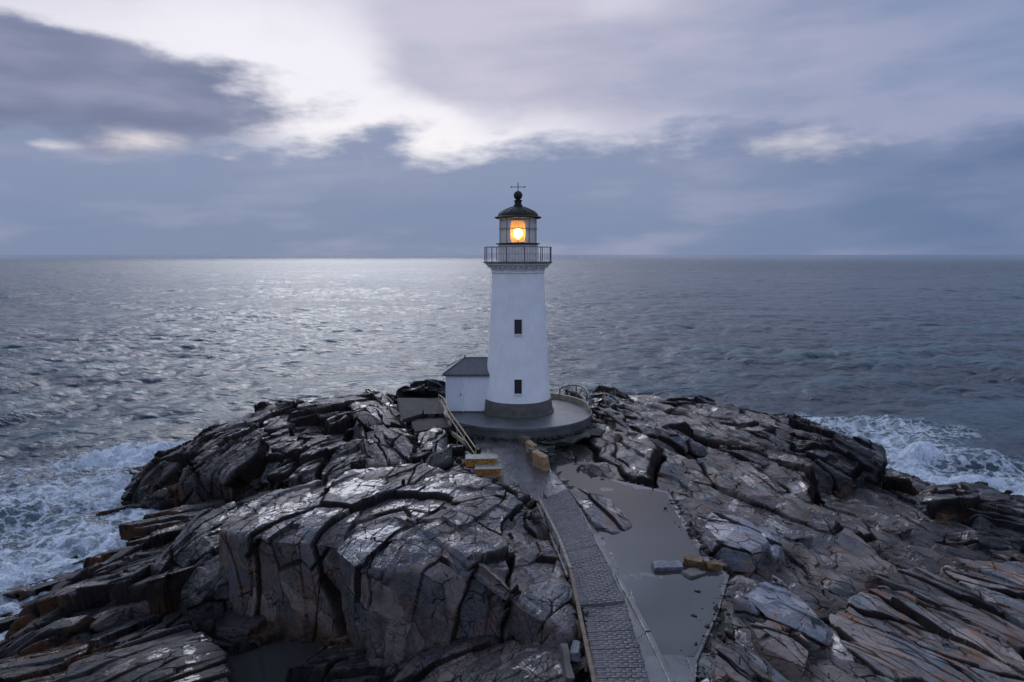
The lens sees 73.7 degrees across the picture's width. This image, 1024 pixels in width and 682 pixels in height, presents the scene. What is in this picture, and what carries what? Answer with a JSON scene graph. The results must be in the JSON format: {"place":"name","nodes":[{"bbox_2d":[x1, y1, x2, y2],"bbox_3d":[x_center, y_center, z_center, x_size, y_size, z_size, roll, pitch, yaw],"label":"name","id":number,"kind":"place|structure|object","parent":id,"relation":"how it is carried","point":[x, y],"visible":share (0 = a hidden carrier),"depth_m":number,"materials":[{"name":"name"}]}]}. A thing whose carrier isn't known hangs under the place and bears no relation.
{"place":"outdoors","nodes":[
{"label":"outdoors","id":0,"kind":"place"},
{"bbox_2d":[226,639,323,681],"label":"tide pool","id":1,"kind":"structure","parent":0,"point":[272,662],"depth_m":31.01,"materials":[{"name":"grey liquid"}]},
{"bbox_2d":[0,394,591,681],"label":"rocky ground","id":2,"kind":"structure","parent":0,"point":[344,660],"depth_m":33.94,"materials":[{"name":"grey stone"}]},
{"bbox_2d":[0,527,172,662],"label":"rock outcrop","id":3,"kind":"object","parent":2,"relation":"on","point":[78,607],"visible":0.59,"depth_m":34.76,"materials":[{"name":"grey stone"}]},
{"bbox_2d":[121,466,142,474],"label":"rock","id":4,"kind":"object","parent":2,"relation":"on","point":[133,471],"visible":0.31,"depth_m":61.45,"materials":[{"name":"grey stone"}]},
{"bbox_2d":[54,619,240,681],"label":"rock","id":5,"kind":"object","parent":2,"relation":"on","point":[186,652],"visible":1,"depth_m":29.11,"materials":[{"name":"grey stone"}]},
{"bbox_2d":[150,501,236,628],"bbox_3d":[-16.077,12.119,36.965,6.084,4.510,9.342,-5,9,-37],"label":"rock","id":6,"kind":"object","parent":2,"relation":"on","point":[204,594],"visible":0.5,"depth_m":35.30,"materials":[{"name":"grey stone"}]},
{"bbox_2d":[131,397,367,505],"bbox_3d":[-19.060,10.339,55.641,19.808,7.786,25.753,-6,9,-38],"label":"rock outcrop","id":7,"kind":"object","parent":2,"relation":"on","point":[261,448],"visible":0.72,"depth_m":53.17,"materials":[{"name":"grey stone"}]},
{"bbox_2d":[121,476,172,510],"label":"rock","id":8,"kind":"object","parent":7,"relation":"on","point":[156,495],"visible":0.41,"depth_m":53.52,"materials":[{"name":"grey stone"}]},
{"bbox_2d":[348,388,417,467],"bbox_3d":[-10.709,7.558,56.154,5.344,3.810,22.155,-2,8,-17],"label":"rock","id":9,"kind":"object","parent":2,"relation":"on","point":[382,431],"visible":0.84,"depth_m":52.41,"materials":[{"name":"grey stone"}]},
{"bbox_2d":[219,462,582,665],"bbox_3d":[-4.324,11.223,35.397,20.999,6.904,13.543,4,8,29],"label":"rock outcrop","id":10,"kind":"object","parent":2,"relation":"on","point":[398,565],"visible":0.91,"depth_m":31.94,"materials":[{"name":"grey stone"}]},
{"bbox_2d":[394,398,445,423],"bbox_3d":[-8.070,5.947,60.451,6.334,1.033,8.732,0,7,0],"label":"concrete pad","id":11,"kind":"object","parent":2,"relation":"on","point":[423,407],"visible":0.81,"depth_m":60.32,"materials":[{"name":"grey concrete"}]},
{"bbox_2d":[438,394,476,454],"bbox_3d":[-4.576,7.009,54.048,0.667,2.995,13.654,-2,8,-16],"label":"handrail","id":12,"kind":"object","parent":11,"relation":"on","point":[458,437],"visible":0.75,"depth_m":52.80,"materials":[{"name":"paint"}]},
{"bbox_2d":[396,379,445,397],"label":"rock","id":13,"kind":"object","parent":2,"relation":"on","point":[431,388],"visible":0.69,"depth_m":66.81,"materials":[{"name":"black stone"}]},
{"bbox_2d":[407,412,452,435],"bbox_3d":[-6.861,6.763,56.419,4.383,1.017,5.661,0,7,0],"label":"concrete pad","id":14,"kind":"object","parent":2,"relation":"on","point":[420,425],"visible":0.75,"depth_m":55.80,"materials":[{"name":"grey concrete"}]},
{"bbox_2d":[414,427,454,469],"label":"rock","id":15,"kind":"object","parent":2,"relation":"on","point":[435,440],"visible":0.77,"depth_m":49.52,"materials":[{"name":"grey stone"}]},
{"bbox_2d":[447,457,470,473],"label":"rock","id":16,"kind":"object","parent":2,"relation":"on","point":[459,467],"visible":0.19,"depth_m":45.00,"materials":[{"name":"grey stone"}]},
{"bbox_2d":[384,635,573,681],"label":"rock","id":17,"kind":"object","parent":2,"relation":"on","point":[489,658],"visible":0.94,"depth_m":27.17,"materials":[{"name":"grey stone"}]},
{"bbox_2d":[472,474,550,540],"bbox_3d":[-1.258,9.613,37.940,5.398,2.767,9.287,-5,9,-36],"label":"rock","id":18,"kind":"object","parent":2,"relation":"on","point":[535,525],"visible":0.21,"depth_m":35.83,"materials":[{"name":"grey stone"}]},
{"bbox_2d":[444,398,591,446],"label":"platform","id":19,"kind":"structure","parent":2,"relation":"on","point":[565,417],"depth_m":54.50,"materials":[{"name":"concrete"}]},
{"bbox_2d":[442,355,489,412],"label":"shed","id":20,"kind":"structure","parent":19,"relation":"on","point":[466,378],"depth_m":57.72,"materials":[{"name":"paint"}]},
{"bbox_2d":[447,376,461,410],"bbox_3d":[-4.836,4.440,57.662,1.287,3.004,0.110,0,7,0],"label":"door","id":21,"kind":"structure","parent":20,"relation":"in","point":[454,383],"depth_m":57.65,"materials":[{"name":"paint"}]},
{"bbox_2d":[483,186,553,418],"bbox_3d":[0.500,-3.568,57.609,6.240,19.185,6.240,0,7,0],"label":"lighthouse","id":22,"kind":"object","parent":19,"relation":"on","point":[518,386],"visible":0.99,"depth_m":55.87,"materials":[{"name":"paint"}]},
{"bbox_2d":[514,319,521,334],"bbox_3d":[0.500,-1.105,55.478,0.700,1.286,0.333,0,7,0],"label":"window","id":23,"kind":"structure","parent":22,"relation":"in","point":[518,323],"depth_m":55.50,"materials":[{"name":"glass"}]},
{"bbox_2d":[514,380,521,394],"bbox_3d":[0.500,3.787,55.788,0.700,1.276,0.339,0,7,0],"label":"window","id":24,"kind":"structure","parent":22,"relation":"in","point":[518,383],"depth_m":55.81,"materials":[{"name":"glass"}]},
{"bbox_2d":[550,393,590,411],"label":"parapet wall","id":25,"kind":"structure","parent":19,"relation":"on","point":[584,403],"depth_m":62.08,"materials":[{"name":"grey concrete"}]},
{"bbox_2d":[550,384,589,405],"bbox_3d":[3.916,4.629,62.364,9.565,1.725,2.358,7,10,42],"label":"railing","id":26,"kind":"object","parent":25,"relation":"on","point":[586,397],"visible":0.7,"depth_m":61.62,"materials":[{"name":"grey metal"}]},
{"bbox_2d":[558,643,574,681],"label":"stone block","id":27,"kind":"object","parent":2,"relation":"on","point":[567,670],"depth_m":25.08,"materials":[{"name":"stone"}]},
{"bbox_2d":[537,498,596,681],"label":"timber rail","id":28,"kind":"object","parent":2,"relation":"on","point":[582,630],"visible":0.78,"depth_m":29.41,"materials":[{"name":"grey wood"}]},
{"bbox_2d":[570,640,580,661],"bbox_3d":[2.414,11.884,26.157,0.438,0.420,1.339,1,-5,10],"label":"concrete block","id":29,"kind":"object","parent":2,"relation":"on","point":[575,650],"depth_m":25.74,"materials":[{"name":"grey concrete"}]},
{"bbox_2d":[0,255,1023,640],"bbox_3d":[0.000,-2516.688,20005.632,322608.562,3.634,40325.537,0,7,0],"label":"sea","id":30,"kind":"structure","parent":0,"point":[112,367],"depth_m":145.84,"materials":[{"name":"liquid"}]},
{"bbox_2d":[0,0,1023,254],"label":"sky","id":31,"kind":"structure","parent":0,"point":[128,127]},
{"bbox_2d":[465,437,573,504],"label":"path","id":32,"kind":"structure","parent":0,"point":[521,473],"depth_m":46.96,"materials":[{"name":"concrete"}]},
{"bbox_2d":[465,454,501,476],"bbox_3d":[-1.944,8.467,46.268,2.530,1.060,2.146,0,7,0],"label":"step","id":33,"kind":"object","parent":32,"relation":"on","point":[485,464],"visible":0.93,"depth_m":46.16,"materials":[{"name":"yellow paint"}]},
{"bbox_2d":[517,435,529,445],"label":"stone block","id":34,"kind":"structure","parent":32,"relation":"on","point":[523,439],"depth_m":51.86,"materials":[{"name":"grey stone"}]},
{"bbox_2d":[525,440,537,452],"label":"stone block","id":35,"kind":"structure","parent":32,"relation":"on","point":[529,443],"depth_m":49.79,"materials":[{"name":"beige stone"}]},
{"bbox_2d":[528,447,537,457],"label":"stone block","id":36,"kind":"structure","parent":32,"relation":"on","point":[530,449],"depth_m":48.80,"materials":[{"name":"beige stone"}]},
{"bbox_2d":[532,449,549,471],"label":"stone block","id":37,"kind":"structure","parent":32,"relation":"on","point":[540,460],"depth_m":46.57,"materials":[{"name":"beige stone"}]},
{"bbox_2d":[537,488,624,608],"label":"brick path","id":38,"kind":"structure","parent":0,"point":[595,583],"depth_m":33.94,"materials":[{"name":"grey brick"}]},
{"bbox_2d":[583,603,648,681],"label":"brick path","id":39,"kind":"structure","parent":0,"point":[615,651],"depth_m":26.16,"materials":[{"name":"grey brick"}]},
{"bbox_2d":[550,387,1018,681],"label":"rocky ground","id":40,"kind":"structure","parent":0,"point":[838,551],"depth_m":43.71,"materials":[{"name":"grey stone"}]},
{"bbox_2d":[449,425,734,650],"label":"gravel","id":41,"kind":"structure","parent":40,"relation":"on","point":[719,634],"depth_m":46.64,"materials":[{"name":"grey gravel"}]},
{"bbox_2d":[535,428,605,444],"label":"rock","id":42,"kind":"object","parent":41,"relation":"on","point":[589,432],"visible":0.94,"depth_m":53.27,"materials":[{"name":"grey stone"}]},
{"bbox_2d":[585,385,633,412],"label":"rock","id":43,"kind":"object","parent":40,"relation":"on","point":[601,396],"visible":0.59,"depth_m":63.29,"materials":[{"name":"grey stone"}]},
{"bbox_2d":[549,446,731,681],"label":"concrete apron","id":44,"kind":"object","parent":40,"relation":"on","point":[682,668],"visible":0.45,"depth_m":27.56,"materials":[{"name":"grey concrete"}]},
{"bbox_2d":[568,488,631,533],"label":"rock","id":45,"kind":"object","parent":44,"relation":"on","point":[603,513],"visible":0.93,"depth_m":39.25,"materials":[{"name":"grey stone"}]},
{"bbox_2d":[577,504,674,681],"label":"kerb","id":46,"kind":"structure","parent":44,"relation":"on","point":[665,668],"depth_m":28.66,"materials":[{"name":"concrete"}]},
{"bbox_2d":[551,451,724,655],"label":"puddle","id":47,"kind":"object","parent":44,"relation":"on","point":[669,603],"visible":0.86,"depth_m":33.56,"materials":[{"name":"grey liquid"}]},
{"bbox_2d":[651,560,683,571],"bbox_3d":[7.457,10.808,32.736,1.494,0.378,0.672,-1,15,-6],"label":"concrete block","id":48,"kind":"object","parent":44,"relation":"on","point":[666,565],"depth_m":32.52,"materials":[{"name":"grey concrete"}]},
{"bbox_2d":[681,567,705,578],"bbox_3d":[8.554,10.943,32.195,1.130,0.231,0.752,-3,8,-25],"label":"stone block","id":49,"kind":"object","parent":44,"relation":"on","point":[694,572],"depth_m":32.05,"materials":[{"name":"stone"}]},
{"bbox_2d":[682,554,705,568],"bbox_3d":[8.847,10.665,33.050,1.108,0.420,0.571,3,20,22],"label":"stone block","id":50,"kind":"object","parent":44,"relation":"on","point":[693,561],"depth_m":32.92,"materials":[{"name":"brown stone"}]},
{"bbox_2d":[705,559,720,569],"bbox_3d":[9.605,10.758,32.712,0.732,0.361,0.556,-2,7,-15],"label":"stone block","id":51,"kind":"object","parent":44,"relation":"on","point":[713,564],"depth_m":32.52,"materials":[{"name":"brown stone"}]},
{"bbox_2d":[599,401,707,460],"bbox_3d":[11.007,7.405,56.680,7.372,2.966,12.110,0,7,0],"label":"rock","id":52,"kind":"object","parent":40,"relation":"on","point":[674,440],"visible":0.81,"depth_m":53.41,"materials":[{"name":"grey stone"}]},
{"bbox_2d":[657,395,726,407],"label":"rock","id":53,"kind":"object","parent":40,"relation":"on","point":[695,400],"visible":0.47,"depth_m":67.34,"materials":[{"name":"grey stone"}]},
{"bbox_2d":[705,599,735,655],"bbox_3d":[8.224,11.871,27.083,1.341,0.463,8.372,3,8,24],"label":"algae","id":54,"kind":"object","parent":40,"relation":"on","point":[723,625],"visible":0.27,"depth_m":27.70,"materials":[{"name":"plant"}]},
{"bbox_2d":[700,511,768,572],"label":"rock","id":55,"kind":"object","parent":40,"relation":"on","point":[738,543],"visible":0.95,"depth_m":34.62,"materials":[{"name":"grey stone"}]},
{"bbox_2d":[712,627,790,681],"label":"rock","id":56,"kind":"object","parent":40,"relation":"on","point":[735,661],"visible":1,"depth_m":23.67,"materials":[{"name":"grey stone"}]},
{"bbox_2d":[718,428,795,472],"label":"rock","id":57,"kind":"object","parent":40,"relation":"on","point":[756,458],"visible":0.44,"depth_m":53.89,"materials":[{"name":"grey stone"}]},
{"bbox_2d":[755,525,785,571],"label":"rock","id":58,"kind":"object","parent":40,"relation":"on","point":[775,554],"visible":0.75,"depth_m":34.60,"materials":[{"name":"grey stone"}]},
{"bbox_2d":[750,620,809,679],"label":"rock","id":59,"kind":"object","parent":40,"relation":"on","point":[780,647],"visible":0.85,"depth_m":25.81,"materials":[{"name":"grey stone"}]},
{"bbox_2d":[732,575,833,650],"bbox_3d":[11.625,11.680,28.542,4.373,2.372,3.660,7,10,44],"label":"rock","id":60,"kind":"object","parent":40,"relation":"on","point":[776,600],"visible":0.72,"depth_m":27.83,"materials":[{"name":"grey stone"}]},
{"bbox_2d":[772,412,804,419],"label":"rock","id":61,"kind":"object","parent":40,"relation":"on","point":[793,416],"visible":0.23,"depth_m":65.43,"materials":[{"name":"grey stone"}]},
{"bbox_2d":[762,412,887,496],"bbox_3d":[25.191,10.531,58.675,11.869,6.485,17.468,0,7,0],"label":"rock outcrop","id":62,"kind":"object","parent":40,"relation":"on","point":[843,464],"visible":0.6,"depth_m":54.17,"materials":[{"name":"grey stone"}]},
{"bbox_2d":[828,585,1023,681],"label":"rock","id":63,"kind":"object","parent":40,"relation":"on","point":[885,633],"visible":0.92,"depth_m":27.08,"materials":[{"name":"grey stone"}]},
{"bbox_2d":[864,566,1023,659],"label":"rock","id":64,"kind":"object","parent":40,"relation":"on","point":[961,602],"visible":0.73,"depth_m":31.23,"materials":[{"name":"grey stone"}]},
{"bbox_2d":[910,481,1023,562],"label":"rock outcrop","id":65,"kind":"object","parent":40,"relation":"on","point":[983,515],"visible":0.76,"depth_m":46.47,"materials":[{"name":"grey stone"}]},
{"bbox_2d":[939,557,1023,629],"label":"rock","id":66,"kind":"object","parent":40,"relation":"on","point":[999,587],"visible":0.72,"depth_m":32.67,"materials":[{"name":"grey stone"}]}
]}

